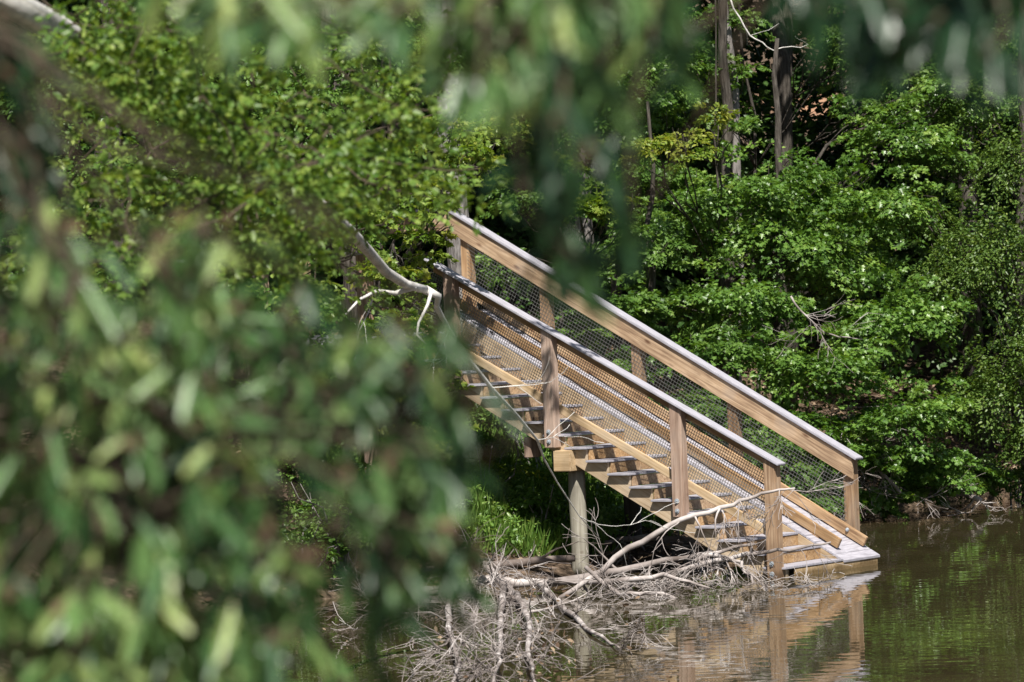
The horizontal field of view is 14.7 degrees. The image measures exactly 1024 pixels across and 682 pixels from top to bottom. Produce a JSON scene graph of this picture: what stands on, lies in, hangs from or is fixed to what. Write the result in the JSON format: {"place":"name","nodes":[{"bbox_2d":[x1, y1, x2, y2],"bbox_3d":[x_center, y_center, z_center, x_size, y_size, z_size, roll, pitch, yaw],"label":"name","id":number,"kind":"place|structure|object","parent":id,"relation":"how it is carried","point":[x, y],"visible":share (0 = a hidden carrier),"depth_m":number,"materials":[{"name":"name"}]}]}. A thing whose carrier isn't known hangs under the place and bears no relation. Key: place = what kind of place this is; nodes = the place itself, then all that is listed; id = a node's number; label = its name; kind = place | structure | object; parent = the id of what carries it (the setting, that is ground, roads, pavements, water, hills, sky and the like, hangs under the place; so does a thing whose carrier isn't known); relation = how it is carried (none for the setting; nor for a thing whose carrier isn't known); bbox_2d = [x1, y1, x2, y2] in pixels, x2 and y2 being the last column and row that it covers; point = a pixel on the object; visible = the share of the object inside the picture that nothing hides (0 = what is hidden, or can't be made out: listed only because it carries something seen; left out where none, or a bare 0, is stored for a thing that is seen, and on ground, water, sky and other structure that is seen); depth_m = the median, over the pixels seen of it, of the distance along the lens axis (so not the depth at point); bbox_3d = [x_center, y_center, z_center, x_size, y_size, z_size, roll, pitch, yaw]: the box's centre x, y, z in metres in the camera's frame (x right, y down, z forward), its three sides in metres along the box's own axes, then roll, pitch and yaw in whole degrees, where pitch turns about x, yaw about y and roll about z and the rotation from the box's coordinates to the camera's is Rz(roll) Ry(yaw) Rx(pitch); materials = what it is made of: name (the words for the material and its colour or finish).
{"place":"outdoors","nodes":[
{"label":"outdoors","id":0,"kind":"place"},
{"bbox_2d":[293,363,697,560],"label":"bank grass","id":1,"kind":"structure","parent":0,"point":[528,532],"depth_m":47.70,"materials":[{"name":"green plant"}]},
{"bbox_2d":[0,0,1020,681],"bbox_3d":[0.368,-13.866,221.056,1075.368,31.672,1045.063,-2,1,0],"label":"ground","id":2,"kind":"structure","parent":0,"point":[562,570],"depth_m":62.70,"materials":[{"name":"soil"}]},
{"bbox_2d":[94,0,132,328],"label":"pine tree","id":3,"kind":"object","parent":2,"relation":"on","point":[116,243],"visible":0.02,"depth_m":53.71,"materials":[{"name":"brown plant"}]},
{"bbox_2d":[0,4,496,462],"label":"tree leaves","id":4,"kind":"object","parent":2,"relation":"on","point":[332,76],"visible":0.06,"depth_m":47.51,"materials":[{"name":"green plant"}]},
{"bbox_2d":[0,8,524,681],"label":"oak tree","id":5,"kind":"object","parent":2,"relation":"on","point":[168,486],"visible":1,"depth_m":5.67,"materials":[{"name":"green plant"}]},
{"bbox_2d":[279,523,350,577],"bbox_3d":[-2.361,2.386,44.697,1.326,0.667,1.281,-2,1,0],"label":"shrub","id":6,"kind":"object","parent":2,"relation":"on","point":[329,540],"visible":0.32,"depth_m":44.46,"materials":[{"name":"green plant"}]},
{"bbox_2d":[277,461,367,567],"bbox_3d":[-2.067,2.014,45.188,1.305,1.312,1.297,-2,1,0],"label":"shrub","id":7,"kind":"object","parent":2,"relation":"on","point":[301,511],"visible":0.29,"depth_m":45.16,"materials":[{"name":"green plant"}]},
{"bbox_2d":[319,10,357,334],"bbox_3d":[-2.674,-8.101,59.358,9.104,17.033,7.948,-2,1,0],"label":"pine tree","id":8,"kind":"object","parent":2,"relation":"on","point":[347,304],"visible":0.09,"depth_m":55.78,"materials":[{"name":"brown plant"}]},
{"bbox_2d":[0,0,693,565],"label":"beech tree","id":9,"kind":"object","parent":2,"relation":"on","point":[122,68],"visible":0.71,"depth_m":18.77,"materials":[{"name":"green plant"}]},
{"bbox_2d":[337,529,388,582],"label":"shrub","id":10,"kind":"object","parent":2,"relation":"on","point":[357,541],"visible":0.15,"depth_m":44.52,"materials":[{"name":"green plant"}]},
{"bbox_2d":[361,425,424,510],"bbox_3d":[-1.191,1.698,46.388,1.259,1.478,1.242,-2,1,37],"label":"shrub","id":11,"kind":"object","parent":2,"relation":"on","point":[366,466],"visible":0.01,"depth_m":46.33,"materials":[{"name":"green plant"}]},
{"bbox_2d":[325,59,529,462],"bbox_3d":[-1.280,-1.254,46.021,2.470,6.009,4.861,-2,1,17],"label":"sweetgum tree","id":12,"kind":"object","parent":2,"relation":"on","point":[413,237],"visible":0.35,"depth_m":45.65,"materials":[{"name":"green plant"}]},
{"bbox_2d":[435,0,484,411],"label":"pine tree","id":13,"kind":"object","parent":2,"relation":"on","point":[455,251],"visible":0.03,"depth_m":53.31,"materials":[{"name":"grey plant"}]},
{"bbox_2d":[732,4,806,50],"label":"fallen limb","id":14,"kind":"object","parent":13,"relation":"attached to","point":[759,32],"visible":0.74,"depth_m":58.15,"materials":[{"name":"grey wood"}]},
{"bbox_2d":[250,363,701,560],"bbox_3d":[-0.362,1.176,49.683,6.036,2.756,9.151,-2,1,0],"label":"ground cover","id":15,"kind":"object","parent":2,"relation":"on","point":[502,508],"visible":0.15,"depth_m":47.96,"materials":[{"name":"green plant"}]},
{"bbox_2d":[449,444,546,497],"bbox_3d":[-0.328,1.681,48.657,1.466,0.855,1.238,-2,1,-18],"label":"shrub","id":16,"kind":"object","parent":2,"relation":"on","point":[498,466],"visible":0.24,"depth_m":48.59,"materials":[{"name":"green plant"}]},
{"bbox_2d":[0,0,1019,461],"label":"woods","id":17,"kind":"object","parent":2,"relation":"on","point":[760,84],"visible":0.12,"depth_m":64.96,"materials":[{"name":"green plant"}]},
{"bbox_2d":[411,512,608,582],"bbox_3d":[-0.287,2.407,45.707,2.701,0.884,1.426,-3,1,-29],"label":"fallen limb","id":18,"kind":"object","parent":2,"relation":"on","point":[543,559],"visible":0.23,"depth_m":45.87,"materials":[{"name":"grey wood"}]},
{"bbox_2d":[477,410,587,468],"bbox_3d":[0.340,1.333,50.234,1.490,1.308,1.585,-2,1,-8],"label":"shrub","id":19,"kind":"object","parent":2,"relation":"on","point":[501,425],"visible":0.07,"depth_m":50.25,"materials":[{"name":"green plant"}]},
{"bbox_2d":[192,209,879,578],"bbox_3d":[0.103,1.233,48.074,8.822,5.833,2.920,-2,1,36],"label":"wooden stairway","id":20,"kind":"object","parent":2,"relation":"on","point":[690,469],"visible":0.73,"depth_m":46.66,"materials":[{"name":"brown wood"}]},
{"bbox_2d":[506,470,569,531],"bbox_3d":[0.298,2.046,47.934,1.036,0.980,1.000,-2,1,0],"label":"shrub","id":21,"kind":"object","parent":2,"relation":"on","point":[528,501],"visible":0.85,"depth_m":47.78,"materials":[{"name":"green plant"}]},
{"bbox_2d":[136,0,1023,326],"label":"oak tree","id":22,"kind":"object","parent":2,"relation":"on","point":[556,72],"visible":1,"depth_m":5.33,"materials":[{"name":"green plant"}]},
{"bbox_2d":[549,471,619,503],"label":"shrub","id":23,"kind":"object","parent":2,"relation":"on","point":[597,484],"visible":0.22,"depth_m":49.34,"materials":[{"name":"green plant"}]},
{"bbox_2d":[575,155,606,358],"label":"pine tree","id":24,"kind":"object","parent":2,"relation":"on","point":[588,227],"visible":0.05,"depth_m":59.83,"materials":[{"name":"brown plant"}]},
{"bbox_2d":[542,149,646,334],"bbox_3d":[0.960,-0.739,52.794,1.482,4.606,1.310,-2,1,31],"label":"sapling","id":25,"kind":"object","parent":2,"relation":"on","point":[596,206],"visible":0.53,"depth_m":52.43,"materials":[{"name":"green plant"}]},
{"bbox_2d":[475,0,718,387],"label":"understory tree","id":26,"kind":"object","parent":2,"relation":"on","point":[616,269],"visible":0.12,"depth_m":56.78,"materials":[{"name":"green plant"}]},
{"bbox_2d":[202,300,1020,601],"bbox_3d":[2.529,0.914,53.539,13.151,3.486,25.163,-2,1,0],"label":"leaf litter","id":27,"kind":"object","parent":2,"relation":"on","point":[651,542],"visible":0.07,"depth_m":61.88,"materials":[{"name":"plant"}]},
{"bbox_2d":[595,528,753,565],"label":"fallen limb","id":28,"kind":"object","parent":27,"relation":"on","point":[633,539],"visible":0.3,"depth_m":47.54,"materials":[{"name":"grey wood"}]},
{"bbox_2d":[642,38,1018,519],"bbox_3d":[4.719,-0.886,54.732,5.718,6.806,3.353,-3,1,-27],"label":"maple tree","id":29,"kind":"object","parent":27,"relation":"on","point":[917,470],"visible":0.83,"depth_m":54.25,"materials":[{"name":"green plant"}]},
{"bbox_2d":[762,291,881,372],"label":"fallen limb","id":30,"kind":"object","parent":29,"relation":"on","point":[807,316],"visible":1,"depth_m":52.98,"materials":[{"name":"grey wood"}]},
{"bbox_2d":[617,0,739,376],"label":"sapling","id":31,"kind":"object","parent":2,"relation":"on","point":[666,141],"visible":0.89,"depth_m":54.22,"materials":[{"name":"green plant"}]},
{"bbox_2d":[555,101,861,520],"bbox_3d":[2.341,-0.411,52.976,2.687,5.788,4.127,-3,1,-38],"label":"maple tree","id":32,"kind":"object","parent":2,"relation":"on","point":[737,352],"visible":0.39,"depth_m":53.22,"materials":[{"name":"green plant"}]},
{"bbox_2d":[727,8,748,420],"bbox_3d":[3.161,-6.755,60.694,2.301,17.019,3.334,-2,1,34],"label":"pine tree","id":33,"kind":"object","parent":2,"relation":"on","point":[737,165],"visible":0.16,"depth_m":58.84,"materials":[{"name":"brown plant"}]},
{"bbox_2d":[465,7,1018,226],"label":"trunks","id":34,"kind":"object","parent":2,"relation":"on","point":[730,7],"depth_m":77.59,"materials":[{"name":"brown plant"}]},
{"bbox_2d":[647,0,884,394],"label":"sapling","id":35,"kind":"object","parent":2,"relation":"on","point":[746,123],"visible":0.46,"depth_m":59.03,"materials":[{"name":"green plant"}]},
{"bbox_2d":[767,0,797,410],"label":"pine tree","id":36,"kind":"object","parent":2,"relation":"on","point":[783,72],"visible":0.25,"depth_m":61.51,"materials":[{"name":"brown plant"}]},
{"bbox_2d":[588,0,1008,424],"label":"maple tree","id":37,"kind":"object","parent":2,"relation":"on","point":[811,252],"visible":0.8,"depth_m":56.03,"materials":[{"name":"green plant"}]},
{"bbox_2d":[782,0,816,354],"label":"pine tree","id":38,"kind":"object","parent":2,"relation":"on","point":[786,5],"visible":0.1,"depth_m":64.97,"materials":[{"name":"brown plant"}]},
{"bbox_2d":[786,474,842,513],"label":"shrub","id":39,"kind":"object","parent":2,"relation":"on","point":[821,486],"visible":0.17,"depth_m":52.98,"materials":[{"name":"green plant"}]},
{"bbox_2d":[798,384,985,519],"bbox_3d":[4.819,1.551,54.226,2.708,2.023,1.900,-3,1,-34],"label":"shrub","id":40,"kind":"object","parent":2,"relation":"on","point":[890,481],"visible":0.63,"depth_m":54.06,"materials":[{"name":"green plant"}]},
{"bbox_2d":[827,5,1019,281],"bbox_3d":[6.633,-2.110,59.237,3.898,9.527,3.393,-2,1,0],"label":"understory tree","id":41,"kind":"object","parent":2,"relation":"on","point":[948,111],"visible":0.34,"depth_m":58.72,"materials":[{"name":"green plant"}]},
{"bbox_2d":[875,3,1023,505],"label":"vine draped tree","id":42,"kind":"object","parent":2,"relation":"on","point":[1015,402],"visible":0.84,"depth_m":55.98,"materials":[{"name":"green plant"}]},
{"bbox_2d":[954,85,993,448],"bbox_3d":[6.386,-7.020,66.417,7.306,17.487,7.616,-2,1,0],"label":"pine tree","id":43,"kind":"object","parent":2,"relation":"on","point":[967,338],"visible":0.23,"depth_m":62.86,"materials":[{"name":"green plant"}]},
{"bbox_2d":[977,449,1021,497],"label":"shrub","id":44,"kind":"object","parent":2,"relation":"on","point":[1018,463],"visible":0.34,"depth_m":58.46,"materials":[{"name":"green plant"}]},
{"bbox_2d":[113,490,1023,681],"bbox_3d":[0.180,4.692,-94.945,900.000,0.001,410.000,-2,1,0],"label":"water","id":45,"kind":"structure","parent":0,"point":[947,605],"depth_m":38.95,"materials":[{"name":"brown liquid"}]},
{"bbox_2d":[322,574,490,620],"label":"fallen limb","id":46,"kind":"object","parent":45,"relation":"in","point":[441,611],"visible":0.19,"depth_m":41.36,"materials":[{"name":"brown wood"}]},
{"bbox_2d":[431,512,570,611],"bbox_3d":[-0.242,2.391,43.154,1.777,1.131,3.048,-2,1,0],"label":"fallen limb","id":47,"kind":"object","parent":46,"relation":"on","point":[490,570],"visible":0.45,"depth_m":43.10,"materials":[{"name":"grey wood"}]},
{"bbox_2d":[329,557,572,681],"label":"fallen limb","id":48,"kind":"object","parent":45,"relation":"in","point":[460,663],"visible":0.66,"depth_m":35.27,"materials":[{"name":"grey wood"}]},
{"bbox_2d":[397,524,583,681],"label":"fallen limb","id":49,"kind":"object","parent":45,"relation":"in","point":[502,618],"visible":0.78,"depth_m":34.04,"materials":[{"name":"grey wood"}]},
{"bbox_2d":[323,585,688,681],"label":"caught leaves","id":50,"kind":"object","parent":45,"relation":"on","point":[551,628],"visible":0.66,"depth_m":35.95,"materials":[{"name":"brown plant"}]},
{"bbox_2d":[435,540,658,681],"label":"fallen limb","id":51,"kind":"object","parent":45,"relation":"in","point":[528,613],"visible":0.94,"depth_m":33.77,"materials":[{"name":"grey wood"}]},
{"bbox_2d":[430,498,754,597],"bbox_3d":[0.839,2.324,44.090,3.744,1.134,1.933,-2,1,0],"label":"fallen limb","id":52,"kind":"object","parent":45,"relation":"in","point":[615,570],"visible":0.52,"depth_m":44.21,"materials":[{"name":"grey wood"}]},
{"bbox_2d":[518,578,673,653],"bbox_3d":[0.753,2.634,39.776,1.338,0.521,7.755,-2,1,-11],"label":"fallen limb","id":53,"kind":"object","parent":45,"relation":"in","point":[574,615],"visible":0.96,"depth_m":39.45,"materials":[{"name":"grey wood"}]},
{"bbox_2d":[533,542,727,599],"bbox_3d":[1.149,2.531,42.848,2.310,0.783,0.994,-2,1,31],"label":"fallen limb","id":54,"kind":"object","parent":45,"relation":"in","point":[568,582],"visible":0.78,"depth_m":43.06,"materials":[{"name":"grey wood"}]},
{"bbox_2d":[584,545,698,601],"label":"fallen limb","id":55,"kind":"object","parent":45,"relation":"in","point":[610,587],"visible":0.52,"depth_m":42.55,"materials":[{"name":"grey wood"}]},
{"bbox_2d":[558,470,859,597],"bbox_3d":[1.967,2.218,43.557,3.839,1.460,0.809,-2,1,-9],"label":"fallen limb","id":56,"kind":"object","parent":45,"relation":"in","point":[636,544],"visible":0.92,"depth_m":43.64,"materials":[{"name":"grey wood"}]},
{"bbox_2d":[617,543,846,592],"bbox_3d":[2.364,2.478,43.438,2.561,0.655,1.492,-2,1,8],"label":"fallen limb","id":57,"kind":"object","parent":45,"relation":"in","point":[739,563],"visible":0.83,"depth_m":43.47,"materials":[{"name":"grey wood"}]},
{"bbox_2d":[620,541,850,592],"bbox_3d":[2.479,2.505,43.736,2.577,0.492,1.196,-2,1,0],"label":"fallen limb","id":58,"kind":"object","parent":45,"relation":"in","point":[740,555],"visible":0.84,"depth_m":43.83,"materials":[{"name":"grey wood"}]},
{"bbox_2d":[893,464,1012,515],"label":"fallen limb","id":59,"kind":"object","parent":45,"relation":"on","point":[976,498],"visible":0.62,"depth_m":55.05,"materials":[{"name":"grey wood"}]}
]}

